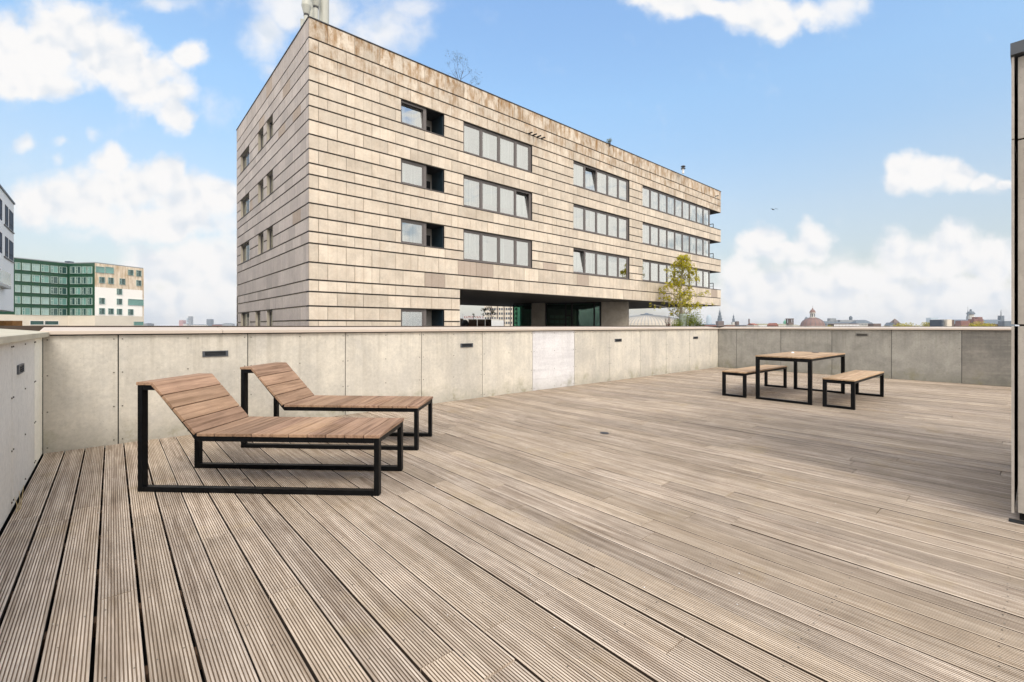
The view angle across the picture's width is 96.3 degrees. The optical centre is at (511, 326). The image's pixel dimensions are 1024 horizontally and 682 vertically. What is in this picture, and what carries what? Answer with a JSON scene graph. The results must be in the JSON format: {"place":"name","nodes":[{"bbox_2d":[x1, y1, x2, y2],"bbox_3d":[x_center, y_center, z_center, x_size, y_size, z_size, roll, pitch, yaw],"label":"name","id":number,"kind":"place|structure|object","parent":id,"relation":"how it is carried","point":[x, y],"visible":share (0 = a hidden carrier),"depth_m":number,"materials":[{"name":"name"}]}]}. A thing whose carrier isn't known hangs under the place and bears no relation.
{"place":"outdoors","nodes":[
{"label":"outdoors","id":0,"kind":"place"},
{"bbox_2d":[14,486,23,511],"bbox_3d":[-3.353,1.180,3.116,0.024,0.180,0.070,0,0,-19],"label":"grass stalk","id":1,"kind":"object","parent":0,"point":[19,500],"depth_m":3.12,"materials":[{"name":"plant"}]},
{"bbox_2d":[0,257,143,325],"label":"green tiled building","id":2,"kind":"structure","parent":0,"point":[55,293],"depth_m":131.51,"materials":[{"name":"tile"}]},
{"bbox_2d":[15,262,20,269],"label":"window","id":3,"kind":"structure","parent":2,"relation":"in","point":[17,264],"depth_m":122.36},
{"bbox_2d":[15,273,20,280],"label":"window","id":4,"kind":"structure","parent":2,"relation":"in","point":[17,276],"depth_m":122.32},
{"bbox_2d":[15,285,20,291],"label":"window","id":5,"kind":"structure","parent":2,"relation":"in","point":[17,287],"depth_m":122.40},
{"bbox_2d":[15,296,20,303],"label":"window","id":6,"kind":"structure","parent":2,"relation":"in","point":[17,298],"depth_m":122.49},
{"bbox_2d":[15,307,20,314],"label":"window","id":7,"kind":"structure","parent":2,"relation":"in","point":[17,309],"depth_m":122.36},
{"bbox_2d":[22,263,29,270],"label":"window","id":8,"kind":"structure","parent":2,"relation":"in","point":[25,266],"depth_m":123.97,"materials":[{"name":"glass"}]},
{"bbox_2d":[22,274,29,281],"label":"window","id":9,"kind":"structure","parent":2,"relation":"in","point":[25,277],"depth_m":123.95,"materials":[{"name":"glass"}]},
{"bbox_2d":[22,285,29,292],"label":"window","id":10,"kind":"structure","parent":2,"relation":"in","point":[25,288],"depth_m":123.91,"materials":[{"name":"glass"}]},
{"bbox_2d":[22,296,29,303],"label":"window","id":11,"kind":"structure","parent":2,"relation":"in","point":[25,300],"depth_m":123.79,"materials":[{"name":"glass"}]},
{"bbox_2d":[22,307,29,314],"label":"window","id":12,"kind":"structure","parent":2,"relation":"in","point":[25,311],"depth_m":123.79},
{"bbox_2d":[32,264,39,271],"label":"window","id":13,"kind":"structure","parent":2,"relation":"in","point":[35,267],"depth_m":125.89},
{"bbox_2d":[32,275,39,281],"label":"window","id":14,"kind":"structure","parent":2,"relation":"in","point":[35,278],"depth_m":125.80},
{"bbox_2d":[32,286,39,292],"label":"window","id":15,"kind":"structure","parent":2,"relation":"in","point":[35,289],"depth_m":125.80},
{"bbox_2d":[32,297,39,303],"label":"window","id":16,"kind":"structure","parent":2,"relation":"in","point":[35,300],"depth_m":125.80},
{"bbox_2d":[32,308,39,314],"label":"window","id":17,"kind":"structure","parent":2,"relation":"in","point":[35,311],"depth_m":125.80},
{"bbox_2d":[30,321,43,324],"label":"window","id":18,"kind":"structure","parent":2,"relation":"in","point":[31,322],"depth_m":126.00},
{"bbox_2d":[41,265,48,271],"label":"window","id":19,"kind":"structure","parent":2,"relation":"in","point":[44,268],"depth_m":127.56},
{"bbox_2d":[41,275,48,282],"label":"window","id":20,"kind":"structure","parent":2,"relation":"in","point":[44,279],"depth_m":127.47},
{"bbox_2d":[41,286,48,293],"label":"window","id":21,"kind":"structure","parent":2,"relation":"in","point":[45,290],"depth_m":127.47,"materials":[{"name":"glass"}]},
{"bbox_2d":[41,297,48,303],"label":"window","id":22,"kind":"structure","parent":2,"relation":"in","point":[44,300],"depth_m":127.53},
{"bbox_2d":[41,308,48,314],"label":"window","id":23,"kind":"structure","parent":2,"relation":"in","point":[44,311],"depth_m":127.56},
{"bbox_2d":[44,321,58,324],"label":"window","id":24,"kind":"structure","parent":2,"relation":"in","point":[45,322],"depth_m":128.88,"materials":[{"name":"glass"}]},
{"bbox_2d":[50,266,57,272],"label":"window","id":25,"kind":"structure","parent":2,"relation":"in","point":[53,269],"depth_m":129.41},
{"bbox_2d":[50,276,57,283],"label":"window","id":26,"kind":"structure","parent":2,"relation":"in","point":[53,279],"depth_m":129.35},
{"bbox_2d":[50,287,57,293],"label":"window","id":27,"kind":"structure","parent":2,"relation":"in","point":[53,290],"depth_m":129.40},
{"bbox_2d":[50,298,57,304],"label":"window","id":28,"kind":"structure","parent":2,"relation":"in","point":[53,301],"depth_m":129.35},
{"bbox_2d":[50,308,57,314],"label":"window","id":29,"kind":"structure","parent":2,"relation":"in","point":[53,311],"depth_m":129.35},
{"bbox_2d":[59,266,66,273],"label":"window","id":30,"kind":"structure","parent":2,"relation":"in","point":[63,270],"depth_m":131.32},
{"bbox_2d":[59,277,66,283],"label":"window","id":31,"kind":"structure","parent":2,"relation":"in","point":[62,280],"depth_m":131.22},
{"bbox_2d":[59,287,66,294],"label":"window","id":32,"kind":"structure","parent":2,"relation":"in","point":[63,291],"depth_m":131.34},
{"bbox_2d":[59,298,66,304],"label":"window","id":33,"kind":"structure","parent":2,"relation":"in","point":[62,301],"depth_m":131.26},
{"bbox_2d":[59,309,66,315],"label":"window","id":34,"kind":"structure","parent":2,"relation":"in","point":[61,311],"depth_m":131.35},
{"bbox_2d":[70,266,75,273],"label":"window","id":35,"kind":"structure","parent":2,"relation":"in","point":[72,269],"depth_m":132.09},
{"bbox_2d":[70,277,75,283],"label":"window","id":36,"kind":"structure","parent":2,"relation":"in","point":[72,279],"depth_m":132.11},
{"bbox_2d":[70,287,75,293],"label":"window","id":37,"kind":"structure","parent":2,"relation":"in","point":[72,289],"depth_m":132.09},
{"bbox_2d":[70,298,75,304],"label":"window","id":38,"kind":"structure","parent":2,"relation":"in","point":[72,300],"depth_m":132.11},
{"bbox_2d":[70,308,75,314],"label":"window","id":39,"kind":"structure","parent":2,"relation":"in","point":[72,310],"depth_m":132.09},
{"bbox_2d":[95,266,104,272],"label":"window","id":40,"kind":"structure","parent":2,"relation":"in","point":[98,269],"depth_m":132.16,"materials":[{"name":"glass"}]},
{"bbox_2d":[105,267,113,273],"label":"window","id":41,"kind":"structure","parent":2,"relation":"in","point":[110,270],"depth_m":134.70,"materials":[{"name":"glass"}]},
{"bbox_2d":[128,299,143,305],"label":"window","id":42,"kind":"structure","parent":2,"relation":"in","point":[139,302],"depth_m":142.06,"materials":[{"name":"glass"}]},
{"bbox_2d":[491,320,503,325],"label":"white shed","id":43,"kind":"structure","parent":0,"point":[497,322],"depth_m":70.00,"materials":[{"name":"paint"}]},
{"bbox_2d":[485,306,512,325],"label":"cream office block","id":44,"kind":"structure","parent":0,"point":[505,314],"depth_m":300.00,"materials":[{"name":"beige concrete"}]},
{"bbox_2d":[0,0,1023,325],"label":"sky","id":45,"kind":"structure","parent":0,"point":[876,134],"materials":[{"name":"blue"}]},
{"bbox_2d":[629,313,677,325],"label":"round hall","id":46,"kind":"structure","parent":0,"point":[646,319],"depth_m":177.78,"materials":[{"name":"beige metal"}]},
{"bbox_2d":[716,310,723,325],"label":"church tower","id":47,"kind":"structure","parent":0,"point":[719,322],"depth_m":896.47,"materials":[{"name":"grey stone"}]},
{"bbox_2d":[786,318,793,324],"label":"bell tower","id":48,"kind":"structure","parent":0,"point":[790,321],"depth_m":556.96,"materials":[{"name":"grey brick"}]},
{"bbox_2d":[800,306,824,325],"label":"domed church","id":49,"kind":"structure","parent":0,"point":[812,320],"depth_m":375.65,"materials":[{"name":"stone"}]},
{"bbox_2d":[824,316,854,325],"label":"grey palace","id":50,"kind":"structure","parent":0,"point":[832,321],"depth_m":648.00,"materials":[{"name":"stone"}]},
{"bbox_2d":[849,320,872,325],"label":"mansard building","id":51,"kind":"structure","parent":0,"point":[863,322],"depth_m":561.51,"materials":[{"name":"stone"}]},
{"bbox_2d":[966,309,974,318],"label":"domed tower","id":52,"kind":"structure","parent":0,"point":[971,313],"depth_m":697.11,"materials":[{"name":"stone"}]},
{"label":"ground","id":53,"kind":"structure","parent":0,"visible":0},
{"bbox_2d":[0,184,14,311],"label":"white building","id":54,"kind":"structure","parent":53,"relation":"on","point":[7,233],"depth_m":41.80,"materials":[{"name":"grey stone"}]},
{"bbox_2d":[5,204,7,225],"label":"window","id":55,"kind":"structure","parent":54,"relation":"in","point":[6,208],"depth_m":41.80,"materials":[{"name":"glass"}]},
{"bbox_2d":[5,236,7,256],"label":"window","id":56,"kind":"structure","parent":54,"relation":"in","point":[6,239],"depth_m":41.80,"materials":[{"name":"glass"}]},
{"bbox_2d":[9,209,12,230],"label":"window","id":57,"kind":"structure","parent":54,"relation":"in","point":[10,212],"depth_m":43.45,"materials":[{"name":"glass"}]},
{"bbox_2d":[9,240,12,260],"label":"window","id":58,"kind":"structure","parent":54,"relation":"in","point":[10,242],"depth_m":43.82,"materials":[{"name":"glass"}]},
{"bbox_2d":[188,316,192,325],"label":"building","id":59,"kind":"structure","parent":53,"relation":"on","point":[190,319],"depth_m":2400.00,"materials":[{"name":"grey stone"}]},
{"bbox_2d":[206,319,213,325],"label":"building","id":60,"kind":"structure","parent":53,"relation":"on","point":[209,322],"depth_m":2400.00,"materials":[{"name":"stone"}]},
{"bbox_2d":[236,15,720,325],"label":"clad office building","id":61,"kind":"structure","parent":53,"relation":"on","point":[377,185],"depth_m":24.97,"materials":[{"name":"stone"}]},
{"bbox_2d":[240,196,248,219],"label":"window","id":62,"kind":"structure","parent":61,"relation":"in","point":[246,202],"depth_m":29.76,"materials":[{"name":"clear glass"}]},
{"bbox_2d":[240,150,249,174],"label":"window","id":63,"kind":"structure","parent":61,"relation":"in","point":[246,157],"depth_m":29.76,"materials":[{"name":"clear glass"}]},
{"bbox_2d":[240,243,249,263],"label":"window","id":64,"kind":"structure","parent":61,"relation":"in","point":[246,249],"depth_m":29.76,"materials":[{"name":"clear glass"}]},
{"bbox_2d":[243,312,249,325],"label":"window","id":65,"kind":"structure","parent":61,"relation":"in","point":[246,322],"depth_m":29.76,"materials":[{"name":"grey glass"}]},
{"bbox_2d":[257,183,263,204],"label":"window","id":66,"kind":"structure","parent":61,"relation":"in","point":[262,189],"depth_m":26.59,"materials":[{"name":"grey glass"}]},
{"bbox_2d":[257,234,263,255],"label":"window","id":67,"kind":"structure","parent":61,"relation":"in","point":[262,241],"depth_m":26.59,"materials":[{"name":"grey glass"}]},
{"bbox_2d":[266,119,272,143],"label":"window","id":68,"kind":"structure","parent":61,"relation":"in","point":[271,123],"depth_m":25.06,"materials":[{"name":"grey glass"}]},
{"bbox_2d":[266,173,272,197],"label":"window","id":69,"kind":"structure","parent":61,"relation":"in","point":[271,176],"depth_m":25.10,"materials":[{"name":"grey glass"}]},
{"bbox_2d":[266,228,272,251],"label":"window","id":70,"kind":"structure","parent":61,"relation":"in","point":[271,230],"depth_m":25.10,"materials":[{"name":"grey glass"}]},
{"bbox_2d":[301,0,311,20],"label":"flue pipe","id":71,"kind":"object","parent":61,"relation":"on","point":[306,6],"visible":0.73,"depth_m":23.27,"materials":[{"name":"metal"}]},
{"bbox_2d":[311,0,320,19],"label":"flue pipe","id":72,"kind":"object","parent":61,"relation":"on","point":[315,4],"visible":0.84,"depth_m":23.89,"materials":[{"name":"metal"}]},
{"bbox_2d":[319,0,328,23],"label":"flue pipe","id":73,"kind":"object","parent":61,"relation":"on","point":[324,11],"depth_m":24.40,"materials":[{"name":"metal"}]},
{"bbox_2d":[401,309,442,325],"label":"window","id":74,"kind":"structure","parent":61,"relation":"in","point":[417,317],"depth_m":24.19,"materials":[{"name":"clear glass"}]},
{"bbox_2d":[401,100,444,136],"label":"window","id":75,"kind":"structure","parent":61,"relation":"in","point":[426,121],"depth_m":24.11,"materials":[{"name":"clear glass"}]},
{"bbox_2d":[401,159,444,192],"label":"window","id":76,"kind":"structure","parent":61,"relation":"in","point":[424,177],"depth_m":24.11,"materials":[{"name":"clear glass"}]},
{"bbox_2d":[401,219,444,248],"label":"window","id":77,"kind":"structure","parent":61,"relation":"in","point":[426,235],"depth_m":24.15,"materials":[{"name":"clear glass"}]},
{"bbox_2d":[442,52,479,84],"bbox_3d":[-2.991,-14.723,27.385,2.770,3.354,1.554,0,0,-41],"label":"roof tree","id":78,"kind":"object","parent":61,"relation":"on","point":[460,69],"visible":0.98,"depth_m":27.24,"materials":[{"name":"plant"}]},
{"bbox_2d":[463,229,530,267],"bbox_3d":[-0.827,-4.457,26.931,5.190,1.728,0.455,0,0,-41],"label":"window","id":79,"kind":"structure","parent":61,"relation":"in","point":[474,242],"depth_m":26.58,"materials":[{"name":"grey glass"}]},
{"bbox_2d":[463,122,532,172],"bbox_3d":[-0.827,-10.365,26.931,5.190,1.699,0.455,0,0,-41],"label":"window","id":80,"kind":"structure","parent":61,"relation":"in","point":[508,151],"depth_m":27.15,"materials":[{"name":"grey glass"}]},
{"bbox_2d":[463,175,532,220],"bbox_3d":[-0.827,-7.423,26.931,5.190,1.734,0.455,0,0,-41],"label":"window","id":81,"kind":"structure","parent":61,"relation":"in","point":[475,190],"depth_m":26.88,"materials":[{"name":"grey glass"}]},
{"bbox_2d":[573,161,627,201],"bbox_3d":[6.461,-10.365,33.286,6.470,1.699,0.455,0,0,-41],"label":"window","id":82,"kind":"structure","parent":61,"relation":"in","point":[591,179],"depth_m":32.99,"materials":[{"name":"clear glass"}]},
{"bbox_2d":[573,204,628,240],"bbox_3d":[6.461,-7.423,33.286,6.470,1.734,0.455,0,0,-41],"label":"window","id":83,"kind":"structure","parent":61,"relation":"in","point":[590,217],"depth_m":33.07,"materials":[{"name":"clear glass"}]},
{"bbox_2d":[573,248,629,279],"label":"window","id":84,"kind":"structure","parent":61,"relation":"in","point":[591,260],"depth_m":32.99,"materials":[{"name":"clear glass"}]},
{"bbox_2d":[642,186,709,226],"bbox_3d":[14.587,-10.365,40.370,11.550,1.699,0.455,0,0,-41],"label":"window","id":85,"kind":"structure","parent":61,"relation":"in","point":[662,202],"depth_m":40.05,"materials":[{"name":"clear glass"}]},
{"bbox_2d":[642,223,709,257],"bbox_3d":[14.587,-7.423,40.370,11.550,1.734,0.455,0,0,-41],"label":"window","id":86,"kind":"structure","parent":61,"relation":"in","point":[671,237],"depth_m":40.17,"materials":[{"name":"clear glass"}]},
{"bbox_2d":[642,260,710,288],"bbox_3d":[14.587,-4.457,40.370,11.550,1.728,0.455,0,0,-41],"label":"window","id":87,"kind":"structure","parent":61,"relation":"in","point":[704,275],"depth_m":39.46,"materials":[{"name":"clear glass"}]},
{"bbox_2d":[706,315,711,323],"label":"building","id":88,"kind":"structure","parent":53,"relation":"on","point":[708,319],"depth_m":2588.88,"materials":[{"name":"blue glass"}]},
{"bbox_2d":[828,324,858,325],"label":"row of houses","id":89,"kind":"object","parent":53,"relation":"on","point":[843,324],"visible":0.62,"depth_m":419.93,"materials":[{"name":"white brick"}]},
{"bbox_2d":[893,322,916,325],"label":"broadleaf tree","id":90,"kind":"object","parent":53,"relation":"on","point":[900,324],"visible":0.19,"depth_m":299.22,"materials":[{"name":"yellow plant"}]},
{"bbox_2d":[930,320,944,325],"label":"balcony tower","id":91,"kind":"structure","parent":53,"relation":"on","point":[937,323],"depth_m":263.03,"materials":[{"name":"grey stone"}]},
{"bbox_2d":[943,319,951,325],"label":"beige slab block","id":92,"kind":"structure","parent":53,"relation":"on","point":[947,322],"depth_m":258.00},
{"bbox_2d":[965,321,996,325],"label":"broadleaf tree","id":93,"kind":"object","parent":53,"relation":"on","point":[981,324],"visible":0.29,"depth_m":298.12,"materials":[{"name":"yellow plant"}]},
{"bbox_2d":[954,317,1014,325],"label":"brick museum","id":94,"kind":"structure","parent":53,"relation":"on","point":[978,320],"depth_m":610.09,"materials":[{"name":"brick"}]},
{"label":"lower roof","id":95,"kind":"structure","parent":53,"relation":"on","visible":0},
{"bbox_2d":[468,319,476,325],"bbox_3d":[-3.913,-0.128,45.882,0.802,1.155,0.804,0,0,0],"label":"slatted planter","id":96,"kind":"object","parent":95,"relation":"on","point":[472,322],"visible":0.61,"depth_m":45.56,"materials":[{"name":"brown wood"}]},
{"bbox_2d":[477,319,484,325],"bbox_3d":[-3.047,-0.125,45.582,0.703,1.150,0.804,0,0,0],"label":"slatted planter","id":97,"kind":"object","parent":95,"relation":"on","point":[481,322],"visible":0.63,"depth_m":45.18,"materials":[{"name":"brown wood"}]},
{"bbox_2d":[485,319,490,325],"bbox_3d":[-2.326,-0.134,45.182,0.561,1.167,0.804,0,0,0],"label":"slatted planter","id":98,"kind":"object","parent":95,"relation":"on","point":[488,322],"visible":0.64,"depth_m":44.78,"materials":[{"name":"brown wood"}]},
{"bbox_2d":[481,306,494,318],"bbox_3d":[-2.285,-1.237,44.881,1.654,1.782,0.933,0,0,-5],"label":"shrub","id":99,"kind":"object","parent":98,"relation":"in","point":[485,309],"visible":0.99,"depth_m":44.84,"materials":[{"name":"green plant"}]},
{"bbox_2d":[649,253,713,315],"bbox_3d":[13.823,-2.270,36.519,4.097,7.098,4.420,0,0,-41],"label":"birch tree","id":100,"kind":"object","parent":95,"relation":"on","point":[681,263],"visible":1,"depth_m":36.26,"materials":[{"name":"green plant"}]},
{"bbox_2d":[679,314,685,325],"bbox_3d":[13.091,0.150,35.200,0.540,2.200,0.540,0,0,-41],"label":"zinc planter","id":101,"kind":"object","parent":95,"relation":"on","point":[681,316],"visible":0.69,"depth_m":34.98,"materials":[{"name":"metal"}]},
{"bbox_2d":[673,312,704,325],"bbox_3d":[13.648,-0.146,35.589,2.408,2.004,2.466,0,0,-41],"label":"bush","id":102,"kind":"object","parent":95,"relation":"on","point":[692,322],"visible":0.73,"depth_m":35.21,"materials":[{"name":"green plant"}]},
{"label":"building base","id":103,"kind":"structure","parent":0,"visible":0},
{"bbox_2d":[0,329,49,536],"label":"parapet wall","id":104,"kind":"structure","parent":103,"relation":"on","point":[21,413],"depth_m":3.36,"materials":[{"name":"concrete"}]},
{"bbox_2d":[17,363,24,374],"bbox_3d":[-3.644,0.315,3.403,0.014,0.066,0.260,0,0,-41],"label":"vent","id":105,"kind":"object","parent":104,"relation":"attached to","point":[20,368],"depth_m":3.39,"materials":[{"name":"metal"}]},
{"bbox_2d":[0,455,313,681],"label":"roof membrane","id":106,"kind":"object","parent":103,"relation":"on","point":[92,664],"depth_m":2.27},
{"bbox_2d":[5,446,284,681],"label":"deck joists","id":107,"kind":"object","parent":106,"relation":"on","point":[95,622],"visible":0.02,"depth_m":2.47,"materials":[{"name":"brown wood"}]},
{"bbox_2d":[0,367,1023,681],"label":"deck","id":108,"kind":"structure","parent":107,"relation":"on","point":[740,539],"depth_m":2.58,"materials":[{"name":"brown wood"}]},
{"bbox_2d":[136,373,403,495],"bbox_3d":[-1.889,0.835,3.738,1.862,0.830,0.647,0,0,3],"label":"sun lounger","id":109,"kind":"object","parent":108,"relation":"on","point":[204,407],"visible":1,"depth_m":3.56,"materials":[{"name":"wood"}]},
{"bbox_2d":[240,362,432,450],"bbox_3d":[-1.852,0.835,4.986,1.862,0.830,0.647,0,0,4],"label":"sun lounger","id":110,"kind":"object","parent":108,"relation":"on","point":[287,388],"visible":0.97,"depth_m":4.76,"materials":[{"name":"wood"}]},
{"bbox_2d":[722,365,786,397],"bbox_3d":[4.693,1.026,8.815,2.012,0.448,0.413,0,0,-41],"label":"bench","id":111,"kind":"object","parent":108,"relation":"on","point":[744,372],"visible":0.99,"depth_m":8.33,"materials":[{"name":"black metal"}]},
{"bbox_2d":[755,351,844,404],"bbox_3d":[5.190,0.874,8.214,1.932,0.752,0.843,0,0,-41],"label":"picnic table","id":112,"kind":"object","parent":108,"relation":"on","point":[795,357],"visible":0.96,"depth_m":7.83,"materials":[{"name":"black metal"}]},
{"bbox_2d":[822,370,883,409],"bbox_3d":[5.722,1.026,7.650,1.992,0.448,0.415,0,0,-41],"label":"bench","id":113,"kind":"object","parent":108,"relation":"on","point":[853,378],"visible":1,"depth_m":7.16,"materials":[{"name":"wood"}]},
{"bbox_2d":[1009,39,1023,524],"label":"penthouse","id":114,"kind":"object","parent":108,"relation":"on","point":[1017,257],"visible":1,"depth_m":2.94,"materials":[{"name":"concrete"}]},
{"bbox_2d":[0,326,718,464],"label":"parapet wall","id":115,"kind":"structure","parent":103,"relation":"on","point":[92,376],"depth_m":6.37,"materials":[{"name":"concrete"}]},
{"bbox_2d":[202,350,227,356],"bbox_3d":[-3.534,0.325,5.468,0.260,0.066,0.014,0,0,-41],"label":"vent","id":116,"kind":"object","parent":115,"relation":"attached to","point":[213,353],"depth_m":5.46,"materials":[{"name":"metal"}]},
{"bbox_2d":[460,343,472,346],"bbox_3d":[-0.775,0.325,7.873,0.260,0.066,0.014,0,0,-41],"label":"vent","id":117,"kind":"object","parent":115,"relation":"attached to","point":[466,344],"depth_m":7.87,"materials":[{"name":"metal"}]},
{"bbox_2d":[712,326,1010,386],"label":"parapet wall","id":118,"kind":"structure","parent":103,"relation":"on","point":[978,355],"depth_m":10.96,"materials":[{"name":"concrete"}]},
{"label":"neighbour roof","id":119,"kind":"structure","parent":0,"visible":0},
{"bbox_2d":[5,321,21,325],"bbox_3d":[-32.557,0.344,30.000,0.460,1.413,0.600,0,0,0],"label":"timber box","id":120,"kind":"object","parent":119,"relation":"on","point":[13,323],"visible":0.36,"depth_m":29.76,"materials":[{"name":"brown wood"}]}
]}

